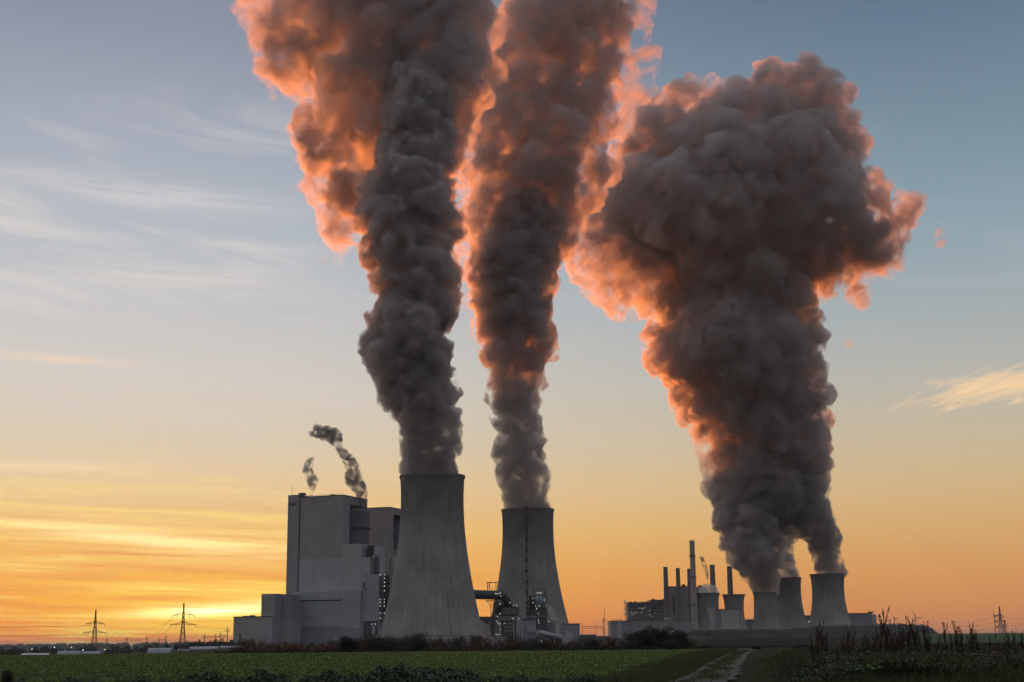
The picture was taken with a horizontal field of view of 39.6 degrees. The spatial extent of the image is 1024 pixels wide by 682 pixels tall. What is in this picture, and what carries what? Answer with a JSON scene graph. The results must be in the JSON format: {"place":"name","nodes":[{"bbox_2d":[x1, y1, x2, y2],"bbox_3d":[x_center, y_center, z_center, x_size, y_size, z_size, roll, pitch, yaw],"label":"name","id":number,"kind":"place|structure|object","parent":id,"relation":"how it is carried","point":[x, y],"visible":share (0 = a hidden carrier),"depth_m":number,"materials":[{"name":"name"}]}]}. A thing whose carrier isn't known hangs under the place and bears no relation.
{"place":"outdoors","nodes":[
{"label":"outdoors","id":0,"kind":"place"},
{"bbox_2d":[0,636,1023,681],"bbox_3d":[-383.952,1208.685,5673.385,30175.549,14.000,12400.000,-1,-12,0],"label":"ground","id":1,"kind":"structure","parent":0,"point":[764,652],"depth_m":185.40,"materials":[{"name":"green plant"}]},
{"bbox_2d":[0,668,14,681],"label":"field plant","id":2,"kind":"object","parent":1,"relation":"on","point":[6,675],"visible":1,"depth_m":53.41,"materials":[{"name":"green plant"}]},
{"bbox_2d":[21,653,50,654],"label":"arched shed","id":3,"kind":"structure","parent":1,"relation":"on","point":[36,653],"depth_m":607.23,"materials":[{"name":"grey metal"}]},
{"bbox_2d":[57,651,81,654],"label":"arched shed","id":4,"kind":"structure","parent":1,"relation":"on","point":[69,652],"depth_m":743.62,"materials":[{"name":"grey metal"}]},
{"bbox_2d":[81,651,101,654],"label":"arched shed","id":5,"kind":"structure","parent":1,"relation":"on","point":[91,652],"depth_m":743.56,"materials":[{"name":"grey metal"}]},
{"bbox_2d":[85,610,106,647],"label":"electricity pylon","id":6,"kind":"object","parent":1,"relation":"on","point":[95,626],"visible":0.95,"depth_m":2009.98,"materials":[{"name":"metal"}]},
{"bbox_2d":[0,638,245,654],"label":"distant wood","id":7,"kind":"object","parent":1,"relation":"on","point":[45,649],"visible":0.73,"depth_m":1294.93,"materials":[{"name":"green plant"}]},
{"bbox_2d":[147,648,173,653],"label":"arched shed","id":8,"kind":"structure","parent":1,"relation":"on","point":[159,650],"depth_m":880.39,"materials":[{"name":"grey metal"}]},
{"bbox_2d":[170,603,194,648],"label":"electricity pylon","id":9,"kind":"object","parent":1,"relation":"on","point":[181,633],"visible":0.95,"depth_m":1864.45,"materials":[{"name":"metal"}]},
{"bbox_2d":[189,646,220,649],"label":"arched shed","id":10,"kind":"structure","parent":1,"relation":"on","point":[204,647],"depth_m":929.68,"materials":[{"name":"metal"}]},
{"bbox_2d":[236,638,256,649],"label":"bush","id":11,"kind":"object","parent":1,"relation":"on","point":[244,644],"visible":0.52,"depth_m":319.75,"materials":[{"name":"brown plant"}]},
{"bbox_2d":[248,637,270,651],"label":"bush","id":12,"kind":"object","parent":1,"relation":"on","point":[259,647],"visible":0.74,"depth_m":308.11,"materials":[{"name":"brown plant"}]},
{"bbox_2d":[233,594,301,646],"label":"annex building","id":13,"kind":"structure","parent":1,"relation":"on","point":[279,619],"depth_m":1583.00,"materials":[{"name":"concrete"}]},
{"bbox_2d":[264,641,291,652],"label":"bush","id":14,"kind":"object","parent":1,"relation":"on","point":[278,648],"visible":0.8,"depth_m":306.75,"materials":[{"name":"brown plant"}]},
{"bbox_2d":[277,641,300,649],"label":"bush","id":15,"kind":"object","parent":1,"relation":"on","point":[292,646],"visible":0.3,"depth_m":315.40,"materials":[{"name":"brown plant"}]},
{"bbox_2d":[0,662,623,681],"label":"edge plant leaves","id":16,"kind":"object","parent":1,"relation":"on","point":[397,673],"visible":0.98,"depth_m":49.72,"materials":[{"name":"green plant"}]},
{"bbox_2d":[309,641,328,650],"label":"bush","id":17,"kind":"object","parent":1,"relation":"on","point":[316,647],"visible":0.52,"depth_m":311.98,"materials":[{"name":"brown plant"}]},
{"bbox_2d":[322,644,338,650],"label":"bush","id":18,"kind":"object","parent":1,"relation":"on","point":[335,648],"visible":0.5,"depth_m":304.27,"materials":[{"name":"brown plant"}]},
{"bbox_2d":[286,483,392,646],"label":"boiler house","id":19,"kind":"structure","parent":1,"relation":"on","point":[338,580],"depth_m":1635.62,"materials":[{"name":"metal"}]},
{"bbox_2d":[327,636,358,648],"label":"bush","id":20,"kind":"object","parent":1,"relation":"on","point":[332,641],"visible":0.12,"depth_m":317.41,"materials":[{"name":"green plant"}]},
{"bbox_2d":[338,635,348,651],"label":"bush","id":21,"kind":"object","parent":1,"relation":"on","point":[342,646],"visible":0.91,"depth_m":298.44,"materials":[{"name":"green plant"}]},
{"bbox_2d":[342,637,359,651],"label":"bush","id":22,"kind":"object","parent":1,"relation":"on","point":[351,644],"visible":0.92,"depth_m":298.36,"materials":[{"name":"green plant"}]},
{"bbox_2d":[354,635,366,650],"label":"bush","id":23,"kind":"object","parent":1,"relation":"on","point":[360,645],"visible":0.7,"depth_m":309.07,"materials":[{"name":"green plant"}]},
{"bbox_2d":[0,648,729,681],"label":"crop leaves","id":24,"kind":"object","parent":1,"relation":"on","point":[529,662],"visible":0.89,"depth_m":115.02,"materials":[{"name":"green plant"}]},
{"bbox_2d":[359,635,390,650],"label":"bush","id":25,"kind":"object","parent":1,"relation":"on","point":[372,645],"visible":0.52,"depth_m":308.10,"materials":[{"name":"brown plant"}]},
{"bbox_2d":[367,507,400,575],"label":"boiler house","id":26,"kind":"structure","parent":1,"relation":"on","point":[385,526],"depth_m":1866.15,"materials":[{"name":"grey metal"}]},
{"bbox_2d":[373,635,404,651],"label":"bush","id":27,"kind":"object","parent":1,"relation":"on","point":[385,644],"visible":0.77,"depth_m":304.71,"materials":[{"name":"green plant"}]},
{"bbox_2d":[385,636,412,647],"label":"bush","id":28,"kind":"object","parent":1,"relation":"on","point":[402,643],"visible":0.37,"depth_m":311.11,"materials":[{"name":"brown plant"}]},
{"bbox_2d":[408,641,424,651],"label":"bush","id":29,"kind":"object","parent":1,"relation":"on","point":[415,647],"visible":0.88,"depth_m":298.92,"materials":[{"name":"green plant"}]},
{"bbox_2d":[410,632,430,649],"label":"bush","id":30,"kind":"object","parent":1,"relation":"on","point":[425,645],"visible":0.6,"depth_m":312.50,"materials":[{"name":"green plant"}]},
{"bbox_2d":[380,472,483,636],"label":"cooling tower","id":31,"kind":"structure","parent":1,"relation":"on","point":[431,594],"depth_m":1424.74,"materials":[{"name":"concrete"}]},
{"bbox_2d":[430,634,442,648],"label":"bush","id":32,"kind":"object","parent":1,"relation":"on","point":[436,646],"visible":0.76,"depth_m":317.73,"materials":[{"name":"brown plant"}]},
{"bbox_2d":[375,636,505,645],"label":"hedge","id":33,"kind":"object","parent":1,"relation":"on","point":[451,637],"visible":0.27,"depth_m":1359.60,"materials":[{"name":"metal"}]},
{"bbox_2d":[447,636,465,647],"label":"bush","id":34,"kind":"object","parent":1,"relation":"on","point":[458,641],"visible":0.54,"depth_m":328.74,"materials":[{"name":"green plant"}]},
{"bbox_2d":[215,644,712,652],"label":"hedge undergrowth","id":35,"kind":"object","parent":1,"relation":"on","point":[399,649],"visible":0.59,"depth_m":298.34,"materials":[{"name":"green plant"}]},
{"bbox_2d":[459,637,477,649],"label":"bush","id":36,"kind":"object","parent":1,"relation":"on","point":[464,643],"visible":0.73,"depth_m":320.49,"materials":[{"name":"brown plant"}]},
{"bbox_2d":[468,635,477,649],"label":"bush","id":37,"kind":"object","parent":1,"relation":"on","point":[473,641],"visible":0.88,"depth_m":317.55,"materials":[{"name":"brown plant"}]},
{"bbox_2d":[469,634,483,649],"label":"bush","id":38,"kind":"object","parent":1,"relation":"on","point":[477,643],"visible":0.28,"depth_m":335.43,"materials":[{"name":"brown plant"}]},
{"bbox_2d":[475,634,498,648],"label":"bush","id":39,"kind":"object","parent":1,"relation":"on","point":[482,645],"visible":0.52,"depth_m":324.43,"materials":[{"name":"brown plant"}]},
{"bbox_2d":[480,617,495,636],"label":"shed","id":40,"kind":"structure","parent":1,"relation":"on","point":[487,623],"depth_m":1530.30,"materials":[{"name":"metal"}]},
{"bbox_2d":[475,639,504,648],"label":"bush","id":41,"kind":"object","parent":1,"relation":"on","point":[491,646],"visible":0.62,"depth_m":308.97,"materials":[{"name":"brown plant"}]},
{"bbox_2d":[474,582,521,642],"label":"scrubber plant","id":42,"kind":"object","parent":1,"relation":"on","point":[508,611],"visible":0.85,"depth_m":1572.94,"materials":[{"name":"grey metal"}]},
{"bbox_2d":[499,632,518,647],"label":"bush","id":43,"kind":"object","parent":1,"relation":"on","point":[508,641],"visible":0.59,"depth_m":312.90,"materials":[{"name":"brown plant"}]},
{"bbox_2d":[506,636,525,649],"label":"bush","id":44,"kind":"object","parent":1,"relation":"on","point":[517,643],"visible":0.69,"depth_m":309.57,"materials":[{"name":"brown plant"}]},
{"bbox_2d":[486,507,567,642],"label":"cooling tower","id":45,"kind":"structure","parent":1,"relation":"on","point":[528,563],"depth_m":1792.48,"materials":[{"name":"concrete"}]},
{"bbox_2d":[520,637,542,649],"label":"bush","id":46,"kind":"object","parent":1,"relation":"on","point":[532,640],"visible":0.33,"depth_m":319.69,"materials":[{"name":"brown plant"}]},
{"bbox_2d":[522,589,554,642],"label":"scrubber plant","id":47,"kind":"object","parent":1,"relation":"on","point":[530,627],"visible":0.84,"depth_m":1674.41,"materials":[{"name":"metal"}]},
{"bbox_2d":[522,640,554,649],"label":"bush","id":48,"kind":"object","parent":1,"relation":"on","point":[540,644],"visible":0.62,"depth_m":309.22,"materials":[{"name":"brown plant"}]},
{"bbox_2d":[540,634,565,647],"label":"bush","id":49,"kind":"object","parent":1,"relation":"on","point":[553,643],"visible":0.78,"depth_m":306.82,"materials":[{"name":"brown plant"}]},
{"bbox_2d":[538,630,573,642],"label":"conveyor","id":50,"kind":"object","parent":1,"relation":"on","point":[568,635],"visible":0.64,"depth_m":1466.57,"materials":[{"name":"metal"}]},
{"bbox_2d":[560,623,579,643],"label":"flat roofed building","id":51,"kind":"structure","parent":1,"relation":"on","point":[572,627],"depth_m":1646.42,"materials":[{"name":"concrete"}]},
{"bbox_2d":[566,635,590,648],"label":"bush","id":52,"kind":"object","parent":1,"relation":"on","point":[577,646],"visible":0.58,"depth_m":333.79,"materials":[{"name":"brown plant"}]},
{"bbox_2d":[580,634,595,639],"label":"shed","id":53,"kind":"structure","parent":1,"relation":"on","point":[582,637],"depth_m":1860.10,"materials":[{"name":"metal"}]},
{"bbox_2d":[584,636,601,648],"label":"bush","id":54,"kind":"object","parent":1,"relation":"on","point":[593,642],"visible":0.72,"depth_m":306.93,"materials":[{"name":"green plant"}]},
{"bbox_2d":[602,635,619,646],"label":"bush","id":55,"kind":"object","parent":1,"relation":"on","point":[609,640],"visible":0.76,"depth_m":322.09,"materials":[{"name":"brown plant"}]},
{"bbox_2d":[618,639,638,648],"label":"bush","id":56,"kind":"object","parent":1,"relation":"on","point":[629,644],"visible":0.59,"depth_m":310.29,"materials":[{"name":"green plant"}]},
{"bbox_2d":[622,631,640,648],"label":"bush","id":57,"kind":"object","parent":1,"relation":"on","point":[630,637],"visible":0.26,"depth_m":315.74,"materials":[{"name":"green plant"}]},
{"bbox_2d":[631,630,656,649],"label":"bush","id":58,"kind":"object","parent":1,"relation":"on","point":[644,639],"visible":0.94,"depth_m":300.64,"materials":[{"name":"green plant"}]},
{"bbox_2d":[581,631,711,643],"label":"skyline scrub","id":59,"kind":"object","parent":1,"relation":"on","point":[699,633],"visible":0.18,"depth_m":1686.73,"materials":[{"name":"green plant"}]},
{"bbox_2d":[608,617,693,639],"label":"building","id":60,"kind":"structure","parent":1,"relation":"on","point":[617,629],"depth_m":2254.98,"materials":[{"name":"concrete"}]},
{"bbox_2d":[648,599,663,619],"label":"building","id":61,"kind":"structure","parent":1,"relation":"on","point":[657,609],"depth_m":2431.87,"materials":[{"name":"concrete"}]},
{"bbox_2d":[641,624,676,646],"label":"bush","id":62,"kind":"object","parent":1,"relation":"on","point":[662,635],"visible":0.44,"depth_m":306.55,"materials":[{"name":"green plant"}]},
{"bbox_2d":[663,567,669,616],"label":"chimney","id":63,"kind":"object","parent":1,"relation":"on","point":[666,594],"visible":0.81,"depth_m":2360.82,"materials":[{"name":"concrete"}]},
{"bbox_2d":[655,638,683,648],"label":"bush","id":64,"kind":"object","parent":1,"relation":"on","point":[671,644],"visible":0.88,"depth_m":295.96,"materials":[{"name":"green plant"}]},
{"bbox_2d":[668,584,688,619],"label":"building","id":65,"kind":"structure","parent":1,"relation":"on","point":[673,603],"depth_m":2438.84,"materials":[{"name":"concrete"}]},
{"bbox_2d":[676,568,681,619],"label":"chimney","id":66,"kind":"object","parent":1,"relation":"on","point":[678,600],"visible":0.69,"depth_m":2360.83,"materials":[{"name":"concrete"}]},
{"bbox_2d":[669,629,688,647],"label":"bush","id":67,"kind":"object","parent":1,"relation":"on","point":[681,636],"visible":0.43,"depth_m":318.04,"materials":[{"name":"green plant"}]},
{"bbox_2d":[679,634,698,647],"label":"bush","id":68,"kind":"object","parent":1,"relation":"on","point":[689,644],"visible":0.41,"depth_m":331.34,"materials":[{"name":"green plant"}]},
{"bbox_2d":[687,569,691,630],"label":"chimney","id":69,"kind":"object","parent":1,"relation":"on","point":[689,590],"visible":0.69,"depth_m":2439.99,"materials":[{"name":"concrete"}]},
{"bbox_2d":[689,540,697,631],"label":"chimney","id":70,"kind":"object","parent":1,"relation":"on","point":[694,605],"visible":0.95,"depth_m":2312.79,"materials":[{"name":"concrete"}]},
{"bbox_2d":[696,585,707,610],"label":"building","id":71,"kind":"structure","parent":1,"relation":"on","point":[700,589],"depth_m":2660.65,"materials":[{"name":"metal"}]},
{"bbox_2d":[697,593,719,631],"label":"cooling tower","id":72,"kind":"structure","parent":1,"relation":"on","point":[707,600],"depth_m":2443.52,"materials":[{"name":"concrete"}]},
{"bbox_2d":[710,565,715,592],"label":"chimney","id":73,"kind":"object","parent":1,"relation":"on","point":[712,580],"visible":0.39,"depth_m":2522.85,"materials":[{"name":"concrete"}]},
{"bbox_2d":[703,608,742,629],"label":"building","id":74,"kind":"structure","parent":1,"relation":"on","point":[716,619],"depth_m":2385.38,"materials":[{"name":"concrete"}]},
{"bbox_2d":[727,566,732,593],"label":"chimney","id":75,"kind":"object","parent":1,"relation":"on","point":[729,581],"visible":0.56,"depth_m":2522.79,"materials":[{"name":"concrete"}]},
{"bbox_2d":[722,594,746,629],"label":"cooling tower","id":76,"kind":"structure","parent":1,"relation":"on","point":[733,601],"depth_m":2444.18,"materials":[{"name":"concrete"}]},
{"bbox_2d":[745,619,752,629],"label":"building","id":77,"kind":"structure","parent":1,"relation":"on","point":[749,623],"depth_m":2745.78,"materials":[{"name":"grey concrete"}]},
{"bbox_2d":[752,591,779,629],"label":"cooling tower","id":78,"kind":"structure","parent":1,"relation":"on","point":[765,612],"depth_m":2498.88,"materials":[{"name":"concrete"}]},
{"bbox_2d":[690,624,880,635],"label":"embankment scrub","id":79,"kind":"object","parent":1,"relation":"on","point":[839,629],"visible":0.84,"depth_m":1934.47,"materials":[{"name":"green plant"}]},
{"bbox_2d":[773,577,807,628],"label":"cooling tower","id":80,"kind":"structure","parent":1,"relation":"on","point":[790,612],"depth_m":2693.15,"materials":[{"name":"concrete"}]},
{"bbox_2d":[574,644,1023,681],"bbox_3d":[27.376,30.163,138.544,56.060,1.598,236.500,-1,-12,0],"label":"verge grass","id":81,"kind":"structure","parent":1,"relation":"on","point":[671,670],"depth_m":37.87,"materials":[{"name":"green plant"}]},
{"bbox_2d":[809,634,815,664],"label":"dock stalk","id":82,"kind":"object","parent":1,"relation":"on","point":[812,650],"visible":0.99,"depth_m":34.02,"materials":[{"name":"brown plant"}]},
{"bbox_2d":[815,619,824,657],"bbox_3d":[7.524,7.438,34.593,0.259,1.341,0.148,-4,-13,17],"label":"dock stalk","id":83,"kind":"object","parent":1,"relation":"on","point":[821,639],"visible":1,"depth_m":34.61,"materials":[{"name":"brown plant"}]},
{"bbox_2d":[808,573,850,626],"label":"cooling tower","id":84,"kind":"structure","parent":1,"relation":"on","point":[829,606],"depth_m":2554.18,"materials":[{"name":"concrete"}]},
{"bbox_2d":[843,624,851,656],"bbox_3d":[7.617,7.007,32.290,0.182,1.151,0.153,-8,-14,30],"label":"dock stalk","id":85,"kind":"object","parent":1,"relation":"on","point":[849,646],"visible":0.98,"depth_m":32.34,"materials":[{"name":"brown plant"}]},
{"bbox_2d":[848,611,876,633],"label":"building","id":86,"kind":"structure","parent":1,"relation":"on","point":[864,619],"depth_m":2649.28,"materials":[{"name":"concrete"}]},
{"bbox_2d":[872,627,880,652],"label":"dock stalk","id":87,"kind":"object","parent":1,"relation":"on","point":[876,643],"visible":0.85,"depth_m":32.66,"materials":[{"name":"brown plant"}]},
{"bbox_2d":[877,605,890,651],"bbox_3d":[8.911,7.161,33.966,0.321,1.662,0.184,-2,-12,8],"label":"dock stalk","id":88,"kind":"object","parent":1,"relation":"on","point":[884,630],"visible":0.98,"depth_m":34.00,"materials":[{"name":"brown plant"}]},
{"bbox_2d":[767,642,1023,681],"bbox_3d":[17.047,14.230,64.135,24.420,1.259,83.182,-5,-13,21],"label":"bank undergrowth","id":89,"kind":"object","parent":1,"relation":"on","point":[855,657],"visible":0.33,"depth_m":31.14,"materials":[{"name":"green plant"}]},
{"bbox_2d":[892,629,899,652],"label":"dock stalk","id":90,"kind":"object","parent":1,"relation":"on","point":[896,647],"visible":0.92,"depth_m":34.26,"materials":[{"name":"brown plant"}]},
{"bbox_2d":[864,622,936,633],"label":"hill wood","id":91,"kind":"object","parent":1,"relation":"on","point":[894,627],"visible":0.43,"depth_m":2116.45,"materials":[{"name":"green plant"}]},
{"bbox_2d":[898,626,904,649],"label":"dock stalk","id":92,"kind":"object","parent":1,"relation":"on","point":[901,640],"visible":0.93,"depth_m":40.67,"materials":[{"name":"brown plant"}]},
{"bbox_2d":[904,616,911,652],"bbox_3d":[11.248,8.553,40.370,0.231,1.541,0.246,-12,-16,43],"label":"dock stalk","id":93,"kind":"object","parent":1,"relation":"on","point":[907,641],"visible":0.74,"depth_m":40.43,"materials":[{"name":"brown plant"}]},
{"bbox_2d":[907,616,919,653],"bbox_3d":[9.508,7.213,33.588,0.166,1.425,0.274,7,-14,-31],"label":"dock stalk","id":94,"kind":"object","parent":1,"relation":"on","point":[912,634],"visible":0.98,"depth_m":33.62,"materials":[{"name":"brown plant"}]},
{"bbox_2d":[922,621,927,651],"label":"dock stalk","id":95,"kind":"object","parent":1,"relation":"on","point":[924,638],"visible":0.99,"depth_m":36.66,"materials":[{"name":"brown plant"}]},
{"bbox_2d":[941,622,948,653],"bbox_3d":[12.156,8.545,39.951,0.220,1.377,0.226,2,-12,-10],"label":"dock stalk","id":96,"kind":"object","parent":1,"relation":"on","point":[944,637],"visible":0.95,"depth_m":39.98,"materials":[{"name":"brown plant"}]},
{"bbox_2d":[952,620,958,652],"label":"dock stalk","id":97,"kind":"object","parent":1,"relation":"on","point":[956,641],"visible":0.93,"depth_m":38.23,"materials":[{"name":"brown plant"}]},
{"bbox_2d":[955,626,962,656],"bbox_3d":[10.901,7.513,34.615,0.196,1.226,0.184,-2,-12,9],"label":"dock stalk","id":98,"kind":"object","parent":1,"relation":"on","point":[960,644],"visible":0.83,"depth_m":34.63,"materials":[{"name":"brown plant"}]},
{"bbox_2d":[966,624,975,653],"bbox_3d":[11.037,7.395,34.152,0.242,1.256,0.146,2,-12,-11],"label":"dock stalk","id":99,"kind":"object","parent":1,"relation":"on","point":[971,642],"visible":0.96,"depth_m":34.20,"materials":[{"name":"brown plant"}]},
{"bbox_2d":[995,606,1005,632],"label":"electricity pylon","id":100,"kind":"object","parent":1,"relation":"on","point":[1001,620],"visible":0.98,"depth_m":2353.39,"materials":[{"name":"metal"}]},
{"bbox_2d":[0,0,1023,645],"label":"sky","id":101,"kind":"structure","parent":0,"point":[742,280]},
{"bbox_2d":[626,601,651,620],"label":"building","id":102,"kind":"structure","parent":0,"point":[635,610],"depth_m":2397.56,"materials":[{"name":"metal"}]},
{"bbox_2d":[669,649,755,681],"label":"dirt path","id":103,"kind":"structure","parent":0,"point":[736,665],"depth_m":79.30,"materials":[{"name":"brown soil"}]},
{"bbox_2d":[697,634,923,646],"bbox_3d":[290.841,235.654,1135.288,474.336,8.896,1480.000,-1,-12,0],"label":"ploughed field","id":104,"kind":"structure","parent":0,"point":[754,640],"depth_m":861.03,"materials":[{"name":"soil"}]},
{"bbox_2d":[905,633,1023,643],"bbox_3d":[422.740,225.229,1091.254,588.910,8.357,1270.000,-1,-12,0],"label":"pale green field","id":105,"kind":"structure","parent":0,"point":[983,637],"depth_m":907.26,"materials":[{"name":"plant"}]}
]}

